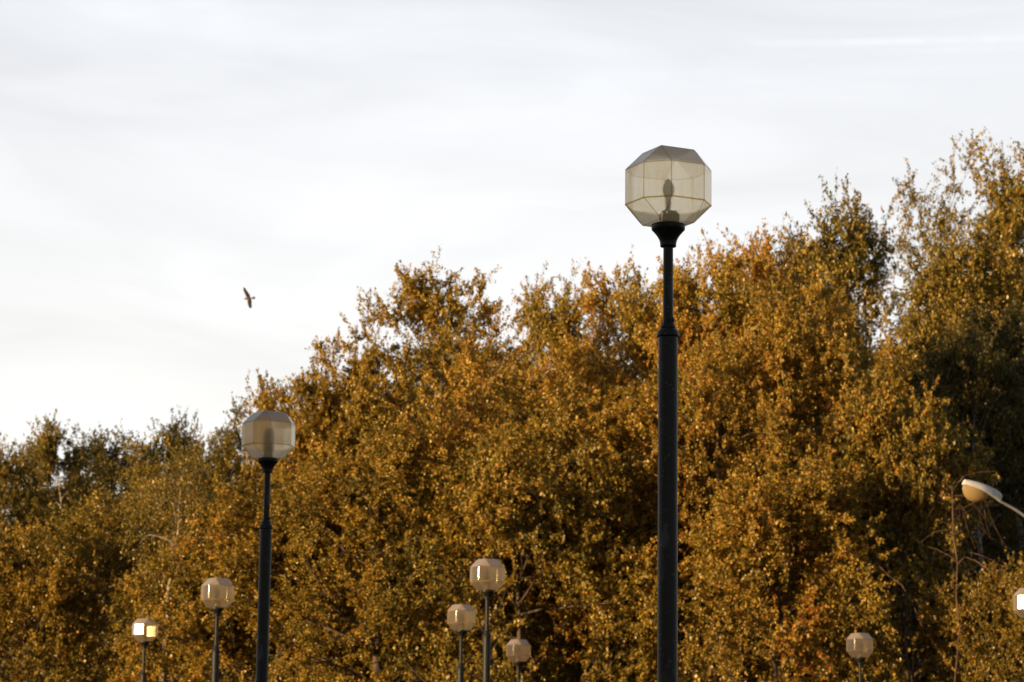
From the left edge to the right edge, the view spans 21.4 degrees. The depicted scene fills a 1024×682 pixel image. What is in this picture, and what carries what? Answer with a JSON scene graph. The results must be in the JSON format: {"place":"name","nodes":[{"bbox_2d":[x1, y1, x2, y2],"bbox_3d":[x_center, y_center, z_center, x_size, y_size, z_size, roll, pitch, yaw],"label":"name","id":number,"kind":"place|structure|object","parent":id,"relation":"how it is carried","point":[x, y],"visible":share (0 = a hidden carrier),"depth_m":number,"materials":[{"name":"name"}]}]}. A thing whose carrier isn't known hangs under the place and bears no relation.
{"place":"outdoors","nodes":[
{"label":"outdoors","id":0,"kind":"place"},
{"bbox_2d":[243,288,254,307],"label":"bird","id":1,"kind":"object","parent":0,"point":[248,298],"visible":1,"depth_m":132.30},
{"bbox_2d":[0,0,1023,514],"label":"sky","id":2,"kind":"structure","parent":0,"point":[162,161],"materials":[{"name":"white"}]},
{"bbox_3d":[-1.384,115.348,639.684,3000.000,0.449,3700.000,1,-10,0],"label":"ground","id":3,"kind":"structure","parent":0,"visible":0},
{"bbox_2d":[0,474,70,681],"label":"birch tree","id":4,"kind":"object","parent":3,"relation":"on","point":[17,515],"depth_m":107.59,"materials":[{"name":"orange plant"}]},
{"bbox_2d":[0,430,71,681],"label":"birch tree","id":5,"kind":"object","parent":3,"relation":"on","point":[13,494],"visible":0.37,"depth_m":97.89,"materials":[{"name":"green plant"}]},
{"bbox_2d":[0,481,115,664],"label":"birch tree","id":6,"kind":"object","parent":3,"relation":"on","point":[32,520],"depth_m":111.12,"materials":[{"name":"orange plant"}]},
{"bbox_2d":[1,407,117,680],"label":"birch tree","id":7,"kind":"object","parent":3,"relation":"on","point":[50,458],"visible":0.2,"depth_m":102.45,"materials":[{"name":"green plant"}]},
{"bbox_2d":[0,510,157,681],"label":"golden tree","id":8,"kind":"object","parent":3,"relation":"on","point":[55,608],"visible":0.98,"depth_m":73.37,"materials":[{"name":"orange plant"}]},
{"bbox_2d":[5,476,183,681],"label":"birch tree","id":9,"kind":"object","parent":3,"relation":"on","point":[104,521],"visible":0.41,"depth_m":76.50,"materials":[{"name":"orange plant"}]},
{"bbox_2d":[51,415,152,671],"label":"birch tree","id":10,"kind":"object","parent":3,"relation":"on","point":[100,450],"visible":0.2,"depth_m":105.96,"materials":[{"name":"green plant"}]},
{"bbox_2d":[77,402,200,673],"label":"birch tree","id":11,"kind":"object","parent":3,"relation":"on","point":[157,453],"visible":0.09,"depth_m":98.32,"materials":[{"name":"green plant"}]},
{"bbox_2d":[132,618,157,681],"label":"lamp post","id":12,"kind":"object","parent":3,"relation":"on","point":[145,632],"visible":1,"depth_m":58.55,"materials":[{"name":"white glass"}]},
{"bbox_2d":[75,431,252,681],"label":"birch tree","id":13,"kind":"object","parent":3,"relation":"on","point":[136,469],"visible":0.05,"depth_m":83.71,"materials":[{"name":"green plant"}]},
{"bbox_2d":[113,424,227,681],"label":"birch tree","id":14,"kind":"object","parent":3,"relation":"on","point":[178,509],"visible":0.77,"depth_m":71.23,"materials":[{"name":"green plant"}]},
{"bbox_2d":[73,534,294,681],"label":"golden tree","id":15,"kind":"object","parent":3,"relation":"on","point":[133,660],"visible":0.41,"depth_m":70.94,"materials":[{"name":"orange plant"}]},
{"bbox_2d":[133,391,256,681],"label":"birch tree","id":16,"kind":"object","parent":3,"relation":"on","point":[235,412],"visible":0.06,"depth_m":97.33,"materials":[{"name":"orange plant"}]},
{"bbox_2d":[110,453,287,668],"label":"birch tree","id":17,"kind":"object","parent":3,"relation":"on","point":[183,502],"depth_m":103.77,"materials":[{"name":"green plant"}]},
{"bbox_2d":[201,578,233,681],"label":"lamp post","id":18,"kind":"object","parent":3,"relation":"on","point":[217,596],"visible":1,"depth_m":45.34,"materials":[{"name":"beige glass"}]},
{"bbox_2d":[175,417,303,681],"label":"birch tree","id":19,"kind":"object","parent":3,"relation":"on","point":[218,460],"visible":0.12,"depth_m":96.03,"materials":[{"name":"green plant"}]},
{"bbox_2d":[110,461,418,681],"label":"golden tree","id":20,"kind":"object","parent":3,"relation":"on","point":[243,534],"visible":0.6,"depth_m":68.99,"materials":[{"name":"orange plant"}]},
{"bbox_2d":[242,410,294,681],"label":"lamp post","id":21,"kind":"object","parent":3,"relation":"on","point":[268,439],"visible":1,"depth_m":28.16,"materials":[{"name":"plastic"}]},
{"bbox_2d":[197,368,363,681],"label":"golden tree","id":22,"kind":"object","parent":3,"relation":"on","point":[266,402],"visible":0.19,"depth_m":71.75,"materials":[{"name":"orange plant"}]},
{"bbox_2d":[256,321,446,681],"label":"golden tree","id":23,"kind":"object","parent":3,"relation":"on","point":[311,388],"visible":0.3,"depth_m":71.23,"materials":[{"name":"orange plant"}]},
{"bbox_2d":[244,411,513,681],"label":"golden tree","id":24,"kind":"object","parent":3,"relation":"on","point":[397,459],"visible":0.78,"depth_m":66.97,"materials":[{"name":"orange plant"}]},
{"bbox_2d":[286,361,491,656],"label":"birch tree","id":25,"kind":"object","parent":3,"relation":"on","point":[416,413],"visible":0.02,"depth_m":106.44,"materials":[{"name":"orange plant"}]},
{"bbox_2d":[331,311,501,668],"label":"birch tree","id":26,"kind":"object","parent":3,"relation":"on","point":[437,375],"visible":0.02,"depth_m":111.14,"materials":[{"name":"orange plant"}]},
{"bbox_2d":[306,244,554,681],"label":"golden tree","id":27,"kind":"object","parent":3,"relation":"on","point":[424,309],"visible":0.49,"depth_m":70.16,"materials":[{"name":"orange plant"}]},
{"bbox_2d":[447,604,475,681],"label":"lamp post","id":28,"kind":"object","parent":3,"relation":"on","point":[461,619],"visible":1,"depth_m":51.49,"materials":[{"name":"beige glass"}]},
{"bbox_2d":[409,333,552,681],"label":"birch tree","id":29,"kind":"object","parent":3,"relation":"on","point":[453,391],"visible":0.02,"depth_m":80.23,"materials":[{"name":"orange plant"}]},
{"bbox_2d":[470,558,504,681],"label":"lamp post","id":30,"kind":"object","parent":3,"relation":"on","point":[487,577],"visible":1,"depth_m":42.54,"materials":[{"name":"black paint"}]},
{"bbox_2d":[356,405,679,681],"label":"golden tree","id":31,"kind":"object","parent":3,"relation":"on","point":[484,486],"visible":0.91,"depth_m":66.35,"materials":[{"name":"orange plant"}]},
{"bbox_2d":[506,639,530,681],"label":"lamp post","id":32,"kind":"object","parent":3,"relation":"on","point":[518,652],"visible":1,"depth_m":60.07,"materials":[{"name":"beige glass"}]},
{"bbox_2d":[441,257,615,681],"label":"birch tree","id":33,"kind":"object","parent":3,"relation":"on","point":[542,331],"visible":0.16,"depth_m":77.34,"materials":[{"name":"orange plant"}]},
{"bbox_2d":[528,327,649,679],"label":"birch tree","id":34,"kind":"object","parent":3,"relation":"on","point":[551,388],"depth_m":110.30,"materials":[{"name":"orange plant"}]},
{"bbox_2d":[450,371,750,681],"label":"golden tree","id":35,"kind":"object","parent":3,"relation":"on","point":[629,421],"visible":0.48,"depth_m":68.48,"materials":[{"name":"orange plant"}]},
{"bbox_2d":[527,243,713,681],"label":"birch tree","id":36,"kind":"object","parent":3,"relation":"on","point":[629,313],"visible":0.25,"depth_m":75.49,"materials":[{"name":"orange plant"}]},
{"bbox_2d":[531,342,711,680],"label":"birch tree","id":37,"kind":"object","parent":3,"relation":"on","point":[618,452],"depth_m":104.32,"materials":[{"name":"orange plant"}]},
{"bbox_2d":[625,145,710,681],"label":"lamp post","id":38,"kind":"object","parent":3,"relation":"on","point":[667,194],"visible":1,"depth_m":17.29,"materials":[{"name":"plastic"}]},
{"bbox_2d":[585,239,798,681],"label":"golden tree","id":39,"kind":"object","parent":3,"relation":"on","point":[686,286],"visible":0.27,"depth_m":71.58,"materials":[{"name":"orange plant"}]},
{"bbox_2d":[584,314,843,681],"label":"golden tree","id":40,"kind":"object","parent":3,"relation":"on","point":[720,367],"visible":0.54,"depth_m":67.86,"materials":[{"name":"orange plant"}]},
{"bbox_2d":[620,445,908,681],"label":"golden tree","id":41,"kind":"object","parent":3,"relation":"on","point":[752,552],"visible":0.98,"depth_m":63.95,"materials":[{"name":"orange plant"}]},
{"bbox_2d":[652,212,902,681],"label":"birch tree","id":42,"kind":"object","parent":3,"relation":"on","point":[759,266],"visible":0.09,"depth_m":74.55,"materials":[{"name":"orange plant"}]},
{"bbox_2d":[681,265,909,681],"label":"golden tree","id":43,"kind":"object","parent":3,"relation":"on","point":[836,334],"visible":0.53,"depth_m":68.90,"materials":[{"name":"orange plant"}]},
{"bbox_2d":[723,230,916,681],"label":"birch tree","id":44,"kind":"object","parent":3,"relation":"on","point":[866,332],"visible":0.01,"depth_m":91.12,"materials":[{"name":"orange plant"}]},
{"bbox_2d":[765,173,916,675],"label":"birch tree","id":45,"kind":"object","parent":3,"relation":"on","point":[857,238],"visible":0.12,"depth_m":89.23,"materials":[{"name":"green plant"}]},
{"bbox_2d":[846,633,872,681],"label":"lamp post","id":46,"kind":"object","parent":3,"relation":"on","point":[859,647],"visible":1,"depth_m":54.75,"materials":[{"name":"beige glass"}]},
{"bbox_2d":[784,368,1023,681],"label":"golden tree","id":47,"kind":"object","parent":3,"relation":"on","point":[936,452],"visible":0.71,"depth_m":66.55,"materials":[{"name":"orange plant"}]},
{"bbox_2d":[862,325,982,675],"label":"birch tree","id":48,"kind":"object","parent":3,"relation":"on","point":[880,348],"visible":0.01,"depth_m":108.06,"materials":[{"name":"orange plant"}]},
{"bbox_2d":[883,270,982,617],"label":"birch tree","id":49,"kind":"object","parent":3,"relation":"on","point":[910,324],"depth_m":112.00,"materials":[{"name":"orange plant"}]},
{"bbox_2d":[854,128,1023,674],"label":"birch tree","id":50,"kind":"object","parent":3,"relation":"on","point":[913,197],"visible":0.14,"depth_m":98.02,"materials":[{"name":"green plant"}]},
{"bbox_2d":[858,198,1023,681],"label":"birch tree","id":51,"kind":"object","parent":3,"relation":"on","point":[942,278],"visible":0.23,"depth_m":84.26,"materials":[{"name":"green plant"}]},
{"bbox_2d":[862,315,1023,681],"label":"birch tree","id":52,"kind":"object","parent":3,"relation":"on","point":[968,377],"visible":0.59,"depth_m":76.07,"materials":[{"name":"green plant"}]},
{"bbox_2d":[875,471,1018,681],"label":"bare tree","id":53,"kind":"object","parent":3,"relation":"on","point":[952,527],"visible":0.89,"depth_m":63.51,"materials":[{"name":"brown plant"}]},
{"bbox_2d":[916,230,995,336],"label":"birch tree","id":54,"kind":"object","parent":3,"relation":"on","point":[955,273],"depth_m":115.88,"materials":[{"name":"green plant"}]},
{"bbox_2d":[908,283,1023,681],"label":"birch tree","id":55,"kind":"object","parent":3,"relation":"on","point":[1006,339],"visible":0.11,"depth_m":79.49,"materials":[{"name":"orange plant"}]},
{"bbox_2d":[939,543,1023,681],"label":"golden tree","id":56,"kind":"object","parent":3,"relation":"on","point":[989,618],"visible":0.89,"depth_m":63.36,"materials":[{"name":"orange plant"}]},
{"bbox_2d":[939,132,1023,551],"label":"birch tree","id":57,"kind":"object","parent":3,"relation":"on","point":[1005,212],"visible":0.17,"depth_m":92.89,"materials":[{"name":"orange plant"}]},
{"bbox_2d":[962,479,1023,516],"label":"street light","id":58,"kind":"object","parent":3,"relation":"on","point":[974,491],"visible":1,"depth_m":50.15,"materials":[{"name":"grey metal"}]},
{"bbox_2d":[1013,588,1023,617],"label":"lamp post","id":59,"kind":"object","parent":3,"relation":"on","point":[1018,602],"visible":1,"depth_m":44.22,"materials":[{"name":"white glass"}]}
]}

